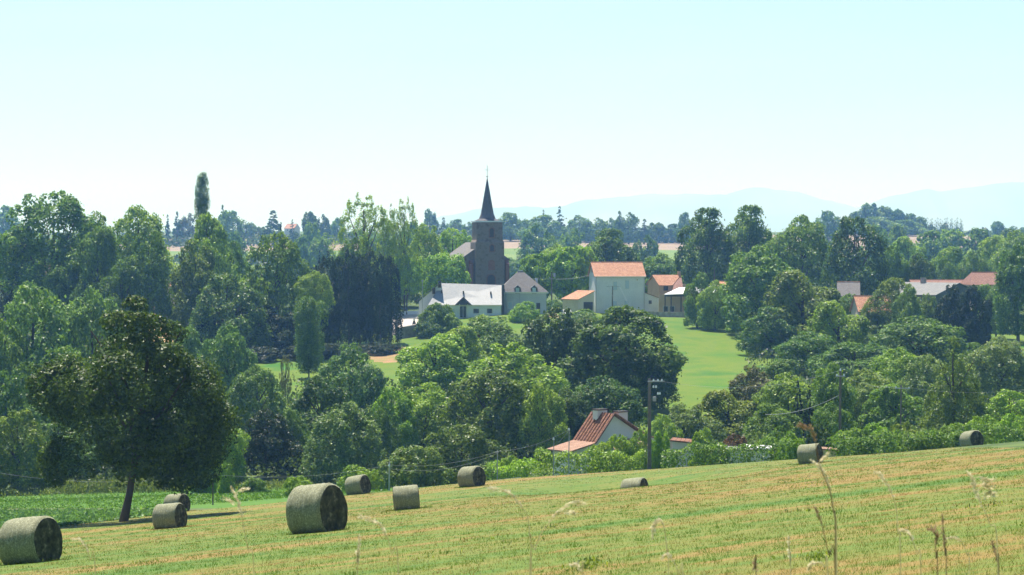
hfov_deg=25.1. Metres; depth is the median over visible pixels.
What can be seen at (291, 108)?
sky
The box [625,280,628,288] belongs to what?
window
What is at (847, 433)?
bush
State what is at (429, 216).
tree
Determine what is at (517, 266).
tree
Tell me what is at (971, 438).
hay bale
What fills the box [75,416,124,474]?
tree
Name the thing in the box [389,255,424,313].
plane tree
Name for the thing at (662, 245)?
ploughed field
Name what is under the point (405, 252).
poplar tree
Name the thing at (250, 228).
tree
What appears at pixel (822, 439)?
bush
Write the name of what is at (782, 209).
mountain range
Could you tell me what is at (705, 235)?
tree
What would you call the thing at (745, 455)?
hedge
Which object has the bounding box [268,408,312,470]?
tree
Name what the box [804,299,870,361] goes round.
tree
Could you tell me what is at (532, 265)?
plane tree
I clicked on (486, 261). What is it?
church
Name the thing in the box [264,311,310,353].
tree
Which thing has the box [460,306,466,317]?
glass door
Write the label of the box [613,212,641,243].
tree
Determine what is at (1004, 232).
tree
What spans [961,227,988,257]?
tree
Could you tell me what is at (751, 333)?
tree
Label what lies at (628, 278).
tall house
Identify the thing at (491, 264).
tower window
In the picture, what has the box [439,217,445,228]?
conifer tree
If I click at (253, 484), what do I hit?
bush
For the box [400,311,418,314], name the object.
stone wall
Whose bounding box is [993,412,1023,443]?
bush
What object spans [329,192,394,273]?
poplar tree
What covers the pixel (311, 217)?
tree
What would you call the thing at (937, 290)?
barn
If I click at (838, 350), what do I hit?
tree
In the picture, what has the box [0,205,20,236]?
tree
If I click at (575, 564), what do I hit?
grass stalk
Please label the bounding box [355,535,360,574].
grass stalk
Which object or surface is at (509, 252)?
meadow
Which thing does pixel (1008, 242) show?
tree
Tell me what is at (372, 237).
tree
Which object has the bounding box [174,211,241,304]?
tree
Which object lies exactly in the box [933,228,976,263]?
tree
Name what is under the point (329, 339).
cypress tree
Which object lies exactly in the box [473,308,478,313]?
window
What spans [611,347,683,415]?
tree
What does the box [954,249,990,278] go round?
tree
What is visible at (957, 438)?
bush
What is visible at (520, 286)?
hipped house
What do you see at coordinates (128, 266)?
tree
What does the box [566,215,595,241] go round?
tree
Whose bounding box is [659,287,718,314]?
veranda
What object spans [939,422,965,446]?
bush
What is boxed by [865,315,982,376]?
tree
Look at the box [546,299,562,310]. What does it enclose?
bush
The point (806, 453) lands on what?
hay bale
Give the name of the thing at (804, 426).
grass stalk
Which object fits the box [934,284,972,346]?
tree
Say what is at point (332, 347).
bush
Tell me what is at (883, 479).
grass stalk
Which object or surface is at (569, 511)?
grass stalk
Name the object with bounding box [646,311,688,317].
stone wall
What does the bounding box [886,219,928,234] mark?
tree
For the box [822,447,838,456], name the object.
garden shed
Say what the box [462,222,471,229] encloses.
tree
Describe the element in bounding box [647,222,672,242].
tree
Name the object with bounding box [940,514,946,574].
grass stalk
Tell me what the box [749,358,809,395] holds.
tree
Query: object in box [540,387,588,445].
tree
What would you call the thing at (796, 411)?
overhead wire
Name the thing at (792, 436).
bush
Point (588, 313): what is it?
bush
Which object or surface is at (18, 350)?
tree
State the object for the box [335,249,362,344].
cypress tree
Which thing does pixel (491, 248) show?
tower window
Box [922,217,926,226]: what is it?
tree
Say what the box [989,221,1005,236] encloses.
tree
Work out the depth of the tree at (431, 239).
543.45 m
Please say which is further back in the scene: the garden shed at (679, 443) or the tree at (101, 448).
the tree at (101, 448)
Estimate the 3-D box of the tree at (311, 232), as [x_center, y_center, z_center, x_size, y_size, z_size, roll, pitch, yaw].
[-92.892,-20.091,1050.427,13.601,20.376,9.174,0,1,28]
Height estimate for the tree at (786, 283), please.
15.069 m
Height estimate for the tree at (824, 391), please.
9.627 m
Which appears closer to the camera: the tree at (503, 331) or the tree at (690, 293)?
the tree at (503, 331)
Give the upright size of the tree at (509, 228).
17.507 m
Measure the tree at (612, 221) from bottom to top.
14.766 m
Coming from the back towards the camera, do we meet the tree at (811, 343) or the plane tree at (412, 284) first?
the plane tree at (412, 284)
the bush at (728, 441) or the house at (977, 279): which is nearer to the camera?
the bush at (728, 441)
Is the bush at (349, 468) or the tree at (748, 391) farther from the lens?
the tree at (748, 391)
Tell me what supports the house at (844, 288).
on the ground at (554, 296)
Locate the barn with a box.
[890,278,967,338]
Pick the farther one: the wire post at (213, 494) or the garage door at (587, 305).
the garage door at (587, 305)
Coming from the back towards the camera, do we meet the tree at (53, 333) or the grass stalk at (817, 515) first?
the tree at (53, 333)
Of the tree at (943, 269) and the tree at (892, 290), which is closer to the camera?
the tree at (892, 290)
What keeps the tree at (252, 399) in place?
on the village meadow at (717, 361)
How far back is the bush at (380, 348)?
422.36 m
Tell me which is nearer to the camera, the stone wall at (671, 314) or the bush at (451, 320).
the bush at (451, 320)
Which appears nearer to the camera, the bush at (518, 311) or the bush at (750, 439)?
the bush at (750, 439)
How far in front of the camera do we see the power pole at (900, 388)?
226.12 m
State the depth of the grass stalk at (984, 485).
5.81 m
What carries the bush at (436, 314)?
on the village meadow at (717, 361)
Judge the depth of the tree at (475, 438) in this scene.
216.97 m
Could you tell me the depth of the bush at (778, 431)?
199.76 m
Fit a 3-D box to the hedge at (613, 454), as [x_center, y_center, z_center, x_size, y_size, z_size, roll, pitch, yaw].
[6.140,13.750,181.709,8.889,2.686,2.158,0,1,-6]
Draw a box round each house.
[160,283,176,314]
[284,224,299,234]
[417,281,503,318]
[501,270,548,313]
[547,408,646,474]
[587,262,658,312]
[646,271,685,296]
[837,281,859,298]
[849,294,892,333]
[908,279,963,282]
[961,272,998,320]
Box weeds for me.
[0,475,404,497]
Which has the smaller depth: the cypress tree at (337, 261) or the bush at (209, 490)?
the bush at (209, 490)
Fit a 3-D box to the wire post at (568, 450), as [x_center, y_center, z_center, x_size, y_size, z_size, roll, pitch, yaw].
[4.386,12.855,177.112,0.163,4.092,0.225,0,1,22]
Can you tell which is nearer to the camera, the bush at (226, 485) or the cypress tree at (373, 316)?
the bush at (226, 485)
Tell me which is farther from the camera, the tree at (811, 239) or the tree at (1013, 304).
the tree at (811, 239)
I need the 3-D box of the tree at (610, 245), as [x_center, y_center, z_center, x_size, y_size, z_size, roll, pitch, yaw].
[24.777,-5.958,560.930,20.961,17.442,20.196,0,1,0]
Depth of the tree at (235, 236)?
898.78 m
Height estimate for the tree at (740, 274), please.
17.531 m
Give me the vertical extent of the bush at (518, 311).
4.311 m
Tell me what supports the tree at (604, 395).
on the ground at (554, 296)
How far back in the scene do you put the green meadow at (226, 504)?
189.50 m
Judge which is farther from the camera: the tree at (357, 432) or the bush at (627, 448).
the tree at (357, 432)
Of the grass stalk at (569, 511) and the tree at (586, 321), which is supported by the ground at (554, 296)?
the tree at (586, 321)
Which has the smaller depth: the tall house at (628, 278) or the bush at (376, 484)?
the bush at (376, 484)
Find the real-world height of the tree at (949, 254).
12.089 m
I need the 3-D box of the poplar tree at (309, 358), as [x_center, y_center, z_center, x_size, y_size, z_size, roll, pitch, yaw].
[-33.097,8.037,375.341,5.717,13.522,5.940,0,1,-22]
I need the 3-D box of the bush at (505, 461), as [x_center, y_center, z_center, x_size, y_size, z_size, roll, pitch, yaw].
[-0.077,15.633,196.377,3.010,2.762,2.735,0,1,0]
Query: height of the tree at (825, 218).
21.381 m
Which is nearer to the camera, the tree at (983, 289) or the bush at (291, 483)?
the bush at (291, 483)
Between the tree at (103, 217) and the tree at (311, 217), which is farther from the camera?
the tree at (311, 217)
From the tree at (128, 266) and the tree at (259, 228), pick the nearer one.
the tree at (128, 266)
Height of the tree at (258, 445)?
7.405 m
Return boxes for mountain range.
[430,187,860,231]
[857,182,1023,230]
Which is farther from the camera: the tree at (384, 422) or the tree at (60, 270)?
the tree at (60, 270)
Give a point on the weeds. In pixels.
(95, 485)
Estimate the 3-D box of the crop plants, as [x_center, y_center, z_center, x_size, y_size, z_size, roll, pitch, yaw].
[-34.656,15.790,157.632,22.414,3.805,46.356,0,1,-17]
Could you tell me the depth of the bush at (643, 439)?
189.72 m
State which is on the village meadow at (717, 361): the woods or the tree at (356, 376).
the tree at (356, 376)
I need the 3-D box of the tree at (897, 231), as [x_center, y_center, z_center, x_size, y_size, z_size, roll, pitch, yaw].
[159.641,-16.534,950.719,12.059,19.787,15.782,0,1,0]
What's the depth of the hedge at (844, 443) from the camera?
187.00 m
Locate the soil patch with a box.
[367,345,412,362]
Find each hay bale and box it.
[0,516,62,564]
[152,503,186,528]
[164,493,190,510]
[286,483,347,533]
[344,474,370,494]
[392,485,419,509]
[457,466,485,486]
[620,477,647,487]
[797,443,822,463]
[959,430,983,446]
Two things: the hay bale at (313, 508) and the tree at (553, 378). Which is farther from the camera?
the tree at (553, 378)
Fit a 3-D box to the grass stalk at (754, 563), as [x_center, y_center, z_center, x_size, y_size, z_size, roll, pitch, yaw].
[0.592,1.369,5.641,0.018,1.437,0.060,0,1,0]
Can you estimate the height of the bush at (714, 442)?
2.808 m
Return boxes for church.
[450,176,509,284]
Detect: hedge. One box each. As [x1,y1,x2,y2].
[485,457,543,480]
[533,446,646,475]
[660,435,794,467]
[825,422,1023,456]
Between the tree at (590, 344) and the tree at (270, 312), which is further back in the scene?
the tree at (270, 312)
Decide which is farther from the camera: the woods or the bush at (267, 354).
the woods
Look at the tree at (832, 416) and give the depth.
227.45 m
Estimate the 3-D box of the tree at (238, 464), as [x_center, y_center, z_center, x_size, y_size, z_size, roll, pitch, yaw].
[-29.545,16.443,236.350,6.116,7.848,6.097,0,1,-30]
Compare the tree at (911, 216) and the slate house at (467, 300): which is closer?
the slate house at (467, 300)
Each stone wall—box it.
[398,324,416,338]
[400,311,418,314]
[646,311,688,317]
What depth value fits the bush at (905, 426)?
195.80 m
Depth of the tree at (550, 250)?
578.84 m
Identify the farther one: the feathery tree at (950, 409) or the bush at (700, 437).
the feathery tree at (950, 409)
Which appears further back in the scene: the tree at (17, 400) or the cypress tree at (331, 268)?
the cypress tree at (331, 268)
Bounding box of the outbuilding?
[561,290,594,313]
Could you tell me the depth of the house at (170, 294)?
478.08 m
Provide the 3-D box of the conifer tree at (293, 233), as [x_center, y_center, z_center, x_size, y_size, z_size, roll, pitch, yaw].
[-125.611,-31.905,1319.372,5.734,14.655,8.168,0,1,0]
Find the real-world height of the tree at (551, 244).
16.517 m
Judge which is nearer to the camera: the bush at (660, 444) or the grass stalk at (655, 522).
the grass stalk at (655, 522)
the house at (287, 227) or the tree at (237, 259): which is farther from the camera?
the house at (287, 227)
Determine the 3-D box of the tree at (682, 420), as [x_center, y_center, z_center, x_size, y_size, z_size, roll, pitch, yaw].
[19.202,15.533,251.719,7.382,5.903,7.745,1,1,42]
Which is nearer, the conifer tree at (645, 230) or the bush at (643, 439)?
the bush at (643, 439)
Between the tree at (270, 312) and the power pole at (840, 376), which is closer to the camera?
the power pole at (840, 376)
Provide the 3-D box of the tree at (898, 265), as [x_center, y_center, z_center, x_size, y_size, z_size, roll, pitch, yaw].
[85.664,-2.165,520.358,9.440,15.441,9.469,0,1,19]
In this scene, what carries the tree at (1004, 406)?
on the ground at (554, 296)
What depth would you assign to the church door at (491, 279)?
538.36 m
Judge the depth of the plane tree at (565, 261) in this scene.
512.39 m
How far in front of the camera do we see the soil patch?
417.71 m
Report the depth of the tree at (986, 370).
318.08 m
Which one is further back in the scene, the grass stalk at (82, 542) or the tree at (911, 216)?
the tree at (911, 216)
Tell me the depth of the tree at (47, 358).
264.86 m
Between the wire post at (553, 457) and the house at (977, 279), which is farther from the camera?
the house at (977, 279)
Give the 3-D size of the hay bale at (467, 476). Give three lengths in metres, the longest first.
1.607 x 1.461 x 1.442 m
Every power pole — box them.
[551,272,555,299]
[647,379,663,468]
[836,369,844,429]
[895,385,909,423]
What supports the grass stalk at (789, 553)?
on the hay field at (595, 485)
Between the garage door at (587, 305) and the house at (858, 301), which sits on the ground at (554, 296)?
the house at (858, 301)
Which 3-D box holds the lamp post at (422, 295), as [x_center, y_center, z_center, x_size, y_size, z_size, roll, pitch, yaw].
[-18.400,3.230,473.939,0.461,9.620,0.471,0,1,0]
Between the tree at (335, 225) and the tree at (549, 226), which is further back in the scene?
the tree at (335, 225)
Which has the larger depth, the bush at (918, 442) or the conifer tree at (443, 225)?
the conifer tree at (443, 225)
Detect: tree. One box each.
[0,190,124,296]
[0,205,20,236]
[0,245,16,334]
[0,280,83,427]
[0,316,42,454]
[0,368,60,472]
[0,409,47,491]
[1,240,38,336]
[21,423,101,483]
[24,295,252,521]
[30,346,121,449]
[40,249,89,318]
[52,225,124,340]
[61,284,134,413]
[73,211,122,291]
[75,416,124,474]
[98,256,148,347]
[109,229,174,321]
[113,204,181,310]
[162,325,202,420]
[165,214,170,239]
[169,238,236,334]
[171,211,184,238]
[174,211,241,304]
[174,213,195,239]
[182,307,223,348]
[186,273,276,350]
[192,323,264,430]
[194,171,210,223]
[204,302,287,347]
[209,210,243,238]
[212,425,251,482]
[214,240,255,282]
[218,230,247,268]
[225,363,286,436]
[232,231,332,344]
[236,220,260,236]
[236,408,304,476]
[248,226,266,235]
[254,210,282,246]
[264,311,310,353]
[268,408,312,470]
[279,352,294,396]
[280,374,368,459]
[288,219,296,242]
[289,235,316,268]
[292,296,326,377]
[293,270,336,329]
[296,222,320,258]
[298,401,386,482]
[301,211,319,243]
[305,232,336,269]
[310,261,332,343]
[317,214,332,239]
[317,342,386,413]
[319,251,339,343]
[325,255,347,343]
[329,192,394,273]
[330,217,345,240]
[333,237,381,311]
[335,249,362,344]
[346,253,373,344]
[358,248,383,341]
[361,230,391,268]
[361,408,404,458]
[364,252,399,343]
[370,387,420,449]
[372,204,401,283]
[374,255,403,342]
[381,239,427,304]
[386,198,424,310]
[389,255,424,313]
[389,382,464,447]
[395,333,472,396]
[401,222,423,258]
[408,223,448,294]
[417,251,471,296]
[422,423,517,483]
[423,208,440,231]
[428,227,471,253]
[431,325,490,371]
[432,366,539,457]
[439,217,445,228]
[445,219,463,229]
[458,341,573,431]
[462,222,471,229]
[464,313,531,369]
[498,211,529,240]
[508,257,521,278]
[514,223,556,273]
[515,214,568,241]
[515,305,591,397]
[516,252,557,299]
[517,382,571,459]
[538,243,573,289]
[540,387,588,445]
[542,244,599,301]
[544,235,566,248]
[546,316,629,387]
[554,304,688,410]
[555,206,567,234]
[557,228,584,266]
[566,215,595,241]
[568,375,653,433]
[574,227,650,289]
[588,218,608,241]
[606,218,615,236]
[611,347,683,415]
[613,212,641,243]
[614,211,626,241]
[632,234,664,262]
[637,219,650,243]
[643,252,676,292]
[644,413,683,438]
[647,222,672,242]
[663,223,679,241]
[664,402,727,441]
[670,207,737,294]
[673,212,693,241]
[683,271,713,327]
[694,389,759,440]
[695,279,732,329]
[716,244,810,332]
[720,204,777,292]
[727,365,774,411]
[735,306,802,355]
[741,403,805,445]
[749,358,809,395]
[751,372,824,431]
[756,214,831,306]
[757,269,842,349]
[770,331,844,374]
[791,380,806,437]
[803,342,896,381]
[803,386,815,431]
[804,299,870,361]
[805,361,859,434]
[805,401,857,445]
[815,210,844,244]
[818,215,893,300]
[835,293,854,332]
[836,368,898,428]
[848,211,860,218]
[849,216,896,234]
[855,202,879,219]
[857,312,889,345]
[857,383,925,432]
[859,224,889,269]
[859,277,925,325]
[859,345,910,379]
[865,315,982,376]
[865,346,939,407]
[870,205,893,223]
[876,244,910,283]
[885,209,914,222]
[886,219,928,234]
[887,224,906,253]
[889,235,927,277]
[889,287,924,350]
[895,354,965,415]
[904,213,922,223]
[904,253,939,281]
[907,229,955,267]
[913,335,989,430]
[920,293,950,341]
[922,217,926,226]
[922,246,964,277]
[931,258,958,278]
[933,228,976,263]
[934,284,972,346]
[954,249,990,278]
[958,284,992,350]
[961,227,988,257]
[962,335,1023,397]
[964,234,1008,281]
[974,388,1023,435]
[977,284,993,328]
[980,288,1010,336]
[984,228,1022,258]
[986,230,1023,285]
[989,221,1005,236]
[990,242,1023,341]
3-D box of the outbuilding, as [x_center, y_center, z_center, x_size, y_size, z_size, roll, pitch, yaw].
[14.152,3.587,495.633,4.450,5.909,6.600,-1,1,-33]
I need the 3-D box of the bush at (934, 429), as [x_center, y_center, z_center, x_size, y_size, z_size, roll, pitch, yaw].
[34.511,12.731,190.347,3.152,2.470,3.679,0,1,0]
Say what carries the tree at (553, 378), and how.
on the ground at (554, 296)
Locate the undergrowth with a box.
[2,330,1023,481]
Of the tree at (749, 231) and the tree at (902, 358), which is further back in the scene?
the tree at (749, 231)
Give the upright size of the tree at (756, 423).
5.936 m
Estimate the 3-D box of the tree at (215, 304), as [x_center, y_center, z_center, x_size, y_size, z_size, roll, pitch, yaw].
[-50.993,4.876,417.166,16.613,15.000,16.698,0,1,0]
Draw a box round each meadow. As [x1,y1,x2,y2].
[0,487,392,508]
[55,248,930,269]
[249,311,1023,436]
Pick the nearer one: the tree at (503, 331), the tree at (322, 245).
the tree at (503, 331)
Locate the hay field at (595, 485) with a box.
[0,447,1023,574]
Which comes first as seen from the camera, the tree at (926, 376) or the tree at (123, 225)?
the tree at (926, 376)
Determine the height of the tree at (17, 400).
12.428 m
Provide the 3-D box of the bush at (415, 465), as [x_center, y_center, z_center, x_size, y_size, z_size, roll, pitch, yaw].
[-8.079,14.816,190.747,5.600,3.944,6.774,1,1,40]
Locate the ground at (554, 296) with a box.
[0,230,1023,494]
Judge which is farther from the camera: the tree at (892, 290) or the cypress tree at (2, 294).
the cypress tree at (2, 294)
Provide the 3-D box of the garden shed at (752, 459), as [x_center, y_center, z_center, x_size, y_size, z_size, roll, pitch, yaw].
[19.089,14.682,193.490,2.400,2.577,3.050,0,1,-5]
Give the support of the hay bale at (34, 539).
on the hay field at (595, 485)
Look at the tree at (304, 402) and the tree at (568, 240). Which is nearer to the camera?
the tree at (304, 402)
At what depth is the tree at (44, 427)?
246.07 m
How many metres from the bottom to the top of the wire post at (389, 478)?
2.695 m
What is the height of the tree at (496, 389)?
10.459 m
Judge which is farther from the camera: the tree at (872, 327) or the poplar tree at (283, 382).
the tree at (872, 327)
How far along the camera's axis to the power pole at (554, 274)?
502.91 m
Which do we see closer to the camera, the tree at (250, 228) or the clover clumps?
the clover clumps
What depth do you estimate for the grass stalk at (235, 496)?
6.61 m
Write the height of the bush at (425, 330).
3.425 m
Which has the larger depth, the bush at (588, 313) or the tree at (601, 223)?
the tree at (601, 223)
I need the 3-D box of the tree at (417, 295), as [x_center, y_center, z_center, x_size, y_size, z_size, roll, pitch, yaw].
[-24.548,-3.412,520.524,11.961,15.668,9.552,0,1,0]
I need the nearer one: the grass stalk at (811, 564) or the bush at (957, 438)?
the grass stalk at (811, 564)
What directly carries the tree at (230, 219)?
on the ploughed field at (662, 245)
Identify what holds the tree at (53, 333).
on the ground at (554, 296)
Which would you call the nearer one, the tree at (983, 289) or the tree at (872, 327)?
the tree at (872, 327)
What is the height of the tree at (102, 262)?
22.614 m
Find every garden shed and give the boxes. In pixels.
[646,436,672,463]
[670,437,694,466]
[726,446,753,463]
[746,444,771,461]
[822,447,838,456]
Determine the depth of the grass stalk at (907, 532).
6.01 m
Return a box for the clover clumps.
[42,461,1023,574]
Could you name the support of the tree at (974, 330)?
on the village meadow at (717, 361)
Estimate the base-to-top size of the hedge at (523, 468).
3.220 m
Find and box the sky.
[0,0,1023,232]
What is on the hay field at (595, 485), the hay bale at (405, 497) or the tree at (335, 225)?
the hay bale at (405, 497)
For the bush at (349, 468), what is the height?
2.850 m
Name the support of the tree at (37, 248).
on the ground at (554, 296)
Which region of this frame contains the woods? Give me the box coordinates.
[1,220,1022,282]
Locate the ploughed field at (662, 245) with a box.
[25,234,976,252]
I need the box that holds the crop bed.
[0,508,219,526]
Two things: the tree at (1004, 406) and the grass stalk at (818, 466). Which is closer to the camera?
the grass stalk at (818, 466)
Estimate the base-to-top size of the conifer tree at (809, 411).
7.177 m
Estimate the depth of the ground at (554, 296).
260.41 m
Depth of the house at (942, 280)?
493.17 m
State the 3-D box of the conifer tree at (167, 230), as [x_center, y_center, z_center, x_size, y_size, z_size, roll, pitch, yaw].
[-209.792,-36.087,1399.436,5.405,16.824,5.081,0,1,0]
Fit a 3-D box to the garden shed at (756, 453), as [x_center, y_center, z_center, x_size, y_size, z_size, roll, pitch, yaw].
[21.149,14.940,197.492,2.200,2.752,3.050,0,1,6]
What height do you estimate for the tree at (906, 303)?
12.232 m
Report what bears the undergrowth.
on the ground at (554, 296)
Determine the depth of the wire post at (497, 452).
176.17 m
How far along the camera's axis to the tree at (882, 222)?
1413.25 m
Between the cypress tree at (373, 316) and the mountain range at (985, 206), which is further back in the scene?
the mountain range at (985, 206)
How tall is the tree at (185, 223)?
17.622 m
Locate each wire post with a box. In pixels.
[212,483,213,504]
[388,462,389,490]
[495,450,498,479]
[553,438,554,475]
[568,428,569,474]
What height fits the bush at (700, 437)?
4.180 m
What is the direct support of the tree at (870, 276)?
on the ground at (554, 296)
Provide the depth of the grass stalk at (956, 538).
6.61 m
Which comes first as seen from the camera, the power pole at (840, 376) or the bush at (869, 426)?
the bush at (869, 426)
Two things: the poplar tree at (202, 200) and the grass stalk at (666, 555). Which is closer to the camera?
the grass stalk at (666, 555)
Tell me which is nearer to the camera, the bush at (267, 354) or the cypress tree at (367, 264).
the bush at (267, 354)
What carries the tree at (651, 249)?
on the ground at (554, 296)
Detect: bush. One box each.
[191,469,217,492]
[217,460,235,493]
[237,477,271,492]
[247,346,284,361]
[277,345,333,359]
[282,475,311,495]
[320,343,366,357]
[336,464,374,490]
[358,342,404,354]
[366,469,393,489]
[375,444,452,488]
[413,321,443,337]
[417,302,460,333]
[440,312,462,332]
[494,455,528,478]
[507,301,539,321]
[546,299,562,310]
[564,309,600,325]
[586,441,614,472]
[598,434,639,471]
[630,428,652,469]
[651,429,676,468]
[688,426,714,466]
[706,440,728,464]
[723,433,746,446]
[746,431,763,444]
[762,424,786,460]
[776,430,804,459]
[804,422,832,446]
[832,427,860,455]
[848,429,877,454]
[863,422,898,453]
[889,421,915,447]
[899,431,935,451]
[920,427,947,448]
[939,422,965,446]
[950,426,973,447]
[964,414,998,444]
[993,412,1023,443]
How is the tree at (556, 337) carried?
on the ground at (554, 296)
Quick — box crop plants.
[0,507,186,527]
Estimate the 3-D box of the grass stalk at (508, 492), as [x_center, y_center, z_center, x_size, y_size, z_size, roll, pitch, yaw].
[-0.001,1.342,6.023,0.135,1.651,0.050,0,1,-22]
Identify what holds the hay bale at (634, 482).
on the hay field at (595, 485)
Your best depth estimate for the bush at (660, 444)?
186.69 m
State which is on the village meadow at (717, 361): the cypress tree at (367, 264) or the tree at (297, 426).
the cypress tree at (367, 264)
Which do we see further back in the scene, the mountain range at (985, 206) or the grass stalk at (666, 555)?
the mountain range at (985, 206)
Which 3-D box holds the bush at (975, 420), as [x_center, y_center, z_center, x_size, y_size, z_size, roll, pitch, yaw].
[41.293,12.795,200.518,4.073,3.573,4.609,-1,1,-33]
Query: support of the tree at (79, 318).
on the ground at (554, 296)
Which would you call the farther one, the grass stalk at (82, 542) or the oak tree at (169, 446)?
the oak tree at (169, 446)
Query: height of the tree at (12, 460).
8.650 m
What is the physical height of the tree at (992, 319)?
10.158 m
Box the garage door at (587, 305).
[584,302,592,312]
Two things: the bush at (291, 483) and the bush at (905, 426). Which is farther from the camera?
the bush at (905, 426)
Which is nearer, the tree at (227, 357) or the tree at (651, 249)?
the tree at (227, 357)
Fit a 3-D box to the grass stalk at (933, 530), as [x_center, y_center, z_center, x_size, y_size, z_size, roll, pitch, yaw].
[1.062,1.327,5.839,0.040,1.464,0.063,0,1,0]
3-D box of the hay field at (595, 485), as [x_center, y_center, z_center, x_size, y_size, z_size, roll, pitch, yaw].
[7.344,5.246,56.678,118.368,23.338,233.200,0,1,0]
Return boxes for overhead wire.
[765,395,838,414]
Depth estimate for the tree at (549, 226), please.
1295.23 m
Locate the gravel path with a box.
[393,314,418,333]
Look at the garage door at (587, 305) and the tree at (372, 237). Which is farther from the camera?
the tree at (372, 237)
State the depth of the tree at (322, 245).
945.93 m
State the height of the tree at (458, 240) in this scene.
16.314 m
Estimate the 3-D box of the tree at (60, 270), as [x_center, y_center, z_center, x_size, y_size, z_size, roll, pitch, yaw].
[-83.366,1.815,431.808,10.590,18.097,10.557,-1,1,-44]
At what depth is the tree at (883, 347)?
345.14 m
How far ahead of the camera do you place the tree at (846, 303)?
444.52 m
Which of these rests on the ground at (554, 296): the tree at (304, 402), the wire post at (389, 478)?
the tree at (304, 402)
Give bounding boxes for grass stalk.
[71,537,95,574]
[222,485,253,574]
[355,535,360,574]
[359,514,398,574]
[485,486,531,574]
[529,500,586,574]
[569,560,583,574]
[649,517,668,574]
[660,552,682,574]
[752,558,757,574]
[787,536,791,574]
[797,423,835,565]
[807,556,827,574]
[810,452,836,574]
[813,506,835,574]
[874,471,900,574]
[899,528,920,574]
[926,525,940,574]
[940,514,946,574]
[946,536,969,574]
[966,470,998,574]
[991,540,998,573]
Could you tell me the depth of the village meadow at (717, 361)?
396.29 m
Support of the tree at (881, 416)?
on the ground at (554, 296)
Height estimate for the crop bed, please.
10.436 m
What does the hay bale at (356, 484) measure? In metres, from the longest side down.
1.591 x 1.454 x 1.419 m
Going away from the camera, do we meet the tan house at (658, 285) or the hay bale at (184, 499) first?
the hay bale at (184, 499)
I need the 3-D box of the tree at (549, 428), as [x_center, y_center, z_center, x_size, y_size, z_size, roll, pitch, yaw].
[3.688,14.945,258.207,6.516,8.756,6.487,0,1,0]
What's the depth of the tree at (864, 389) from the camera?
260.85 m
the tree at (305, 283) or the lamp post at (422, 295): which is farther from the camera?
the lamp post at (422, 295)
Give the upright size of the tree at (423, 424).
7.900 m
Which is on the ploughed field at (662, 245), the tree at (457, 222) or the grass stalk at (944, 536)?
the tree at (457, 222)
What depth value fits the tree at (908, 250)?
638.03 m
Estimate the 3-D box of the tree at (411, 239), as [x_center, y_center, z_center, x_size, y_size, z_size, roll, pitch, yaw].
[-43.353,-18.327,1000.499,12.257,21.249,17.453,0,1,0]
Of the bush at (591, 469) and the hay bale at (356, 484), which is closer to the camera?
the hay bale at (356, 484)
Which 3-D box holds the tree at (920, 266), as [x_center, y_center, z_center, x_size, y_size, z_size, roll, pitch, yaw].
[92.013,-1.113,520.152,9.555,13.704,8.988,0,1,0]
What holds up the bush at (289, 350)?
on the village meadow at (717, 361)
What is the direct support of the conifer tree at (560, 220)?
on the ploughed field at (662, 245)
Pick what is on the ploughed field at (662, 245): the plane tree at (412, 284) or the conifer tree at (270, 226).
the conifer tree at (270, 226)
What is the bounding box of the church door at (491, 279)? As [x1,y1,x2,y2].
[486,274,495,284]
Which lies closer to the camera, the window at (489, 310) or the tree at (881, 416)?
the tree at (881, 416)
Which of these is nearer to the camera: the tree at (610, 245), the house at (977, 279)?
the house at (977, 279)
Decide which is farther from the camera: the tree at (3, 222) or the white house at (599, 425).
the tree at (3, 222)
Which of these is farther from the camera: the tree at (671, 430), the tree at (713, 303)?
the tree at (713, 303)
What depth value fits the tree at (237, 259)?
469.26 m
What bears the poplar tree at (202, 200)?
on the ground at (554, 296)
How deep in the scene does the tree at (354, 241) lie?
498.83 m
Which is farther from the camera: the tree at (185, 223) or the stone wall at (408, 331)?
the tree at (185, 223)
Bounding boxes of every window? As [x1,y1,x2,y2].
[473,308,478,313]
[487,308,491,313]
[488,260,494,269]
[489,227,494,237]
[489,244,494,251]
[613,281,616,289]
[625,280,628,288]
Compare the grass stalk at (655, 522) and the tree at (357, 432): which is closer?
the grass stalk at (655, 522)
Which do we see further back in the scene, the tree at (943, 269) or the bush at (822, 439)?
the tree at (943, 269)
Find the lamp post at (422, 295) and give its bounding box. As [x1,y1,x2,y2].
[421,280,423,312]
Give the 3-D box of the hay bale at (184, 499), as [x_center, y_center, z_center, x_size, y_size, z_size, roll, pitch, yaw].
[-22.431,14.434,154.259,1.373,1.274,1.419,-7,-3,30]
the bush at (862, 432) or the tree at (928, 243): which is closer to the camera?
the bush at (862, 432)
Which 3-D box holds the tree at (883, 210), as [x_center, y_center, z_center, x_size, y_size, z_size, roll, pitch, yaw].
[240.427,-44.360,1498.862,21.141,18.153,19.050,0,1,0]
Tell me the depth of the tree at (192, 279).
427.36 m
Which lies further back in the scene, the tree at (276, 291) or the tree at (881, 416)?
the tree at (276, 291)

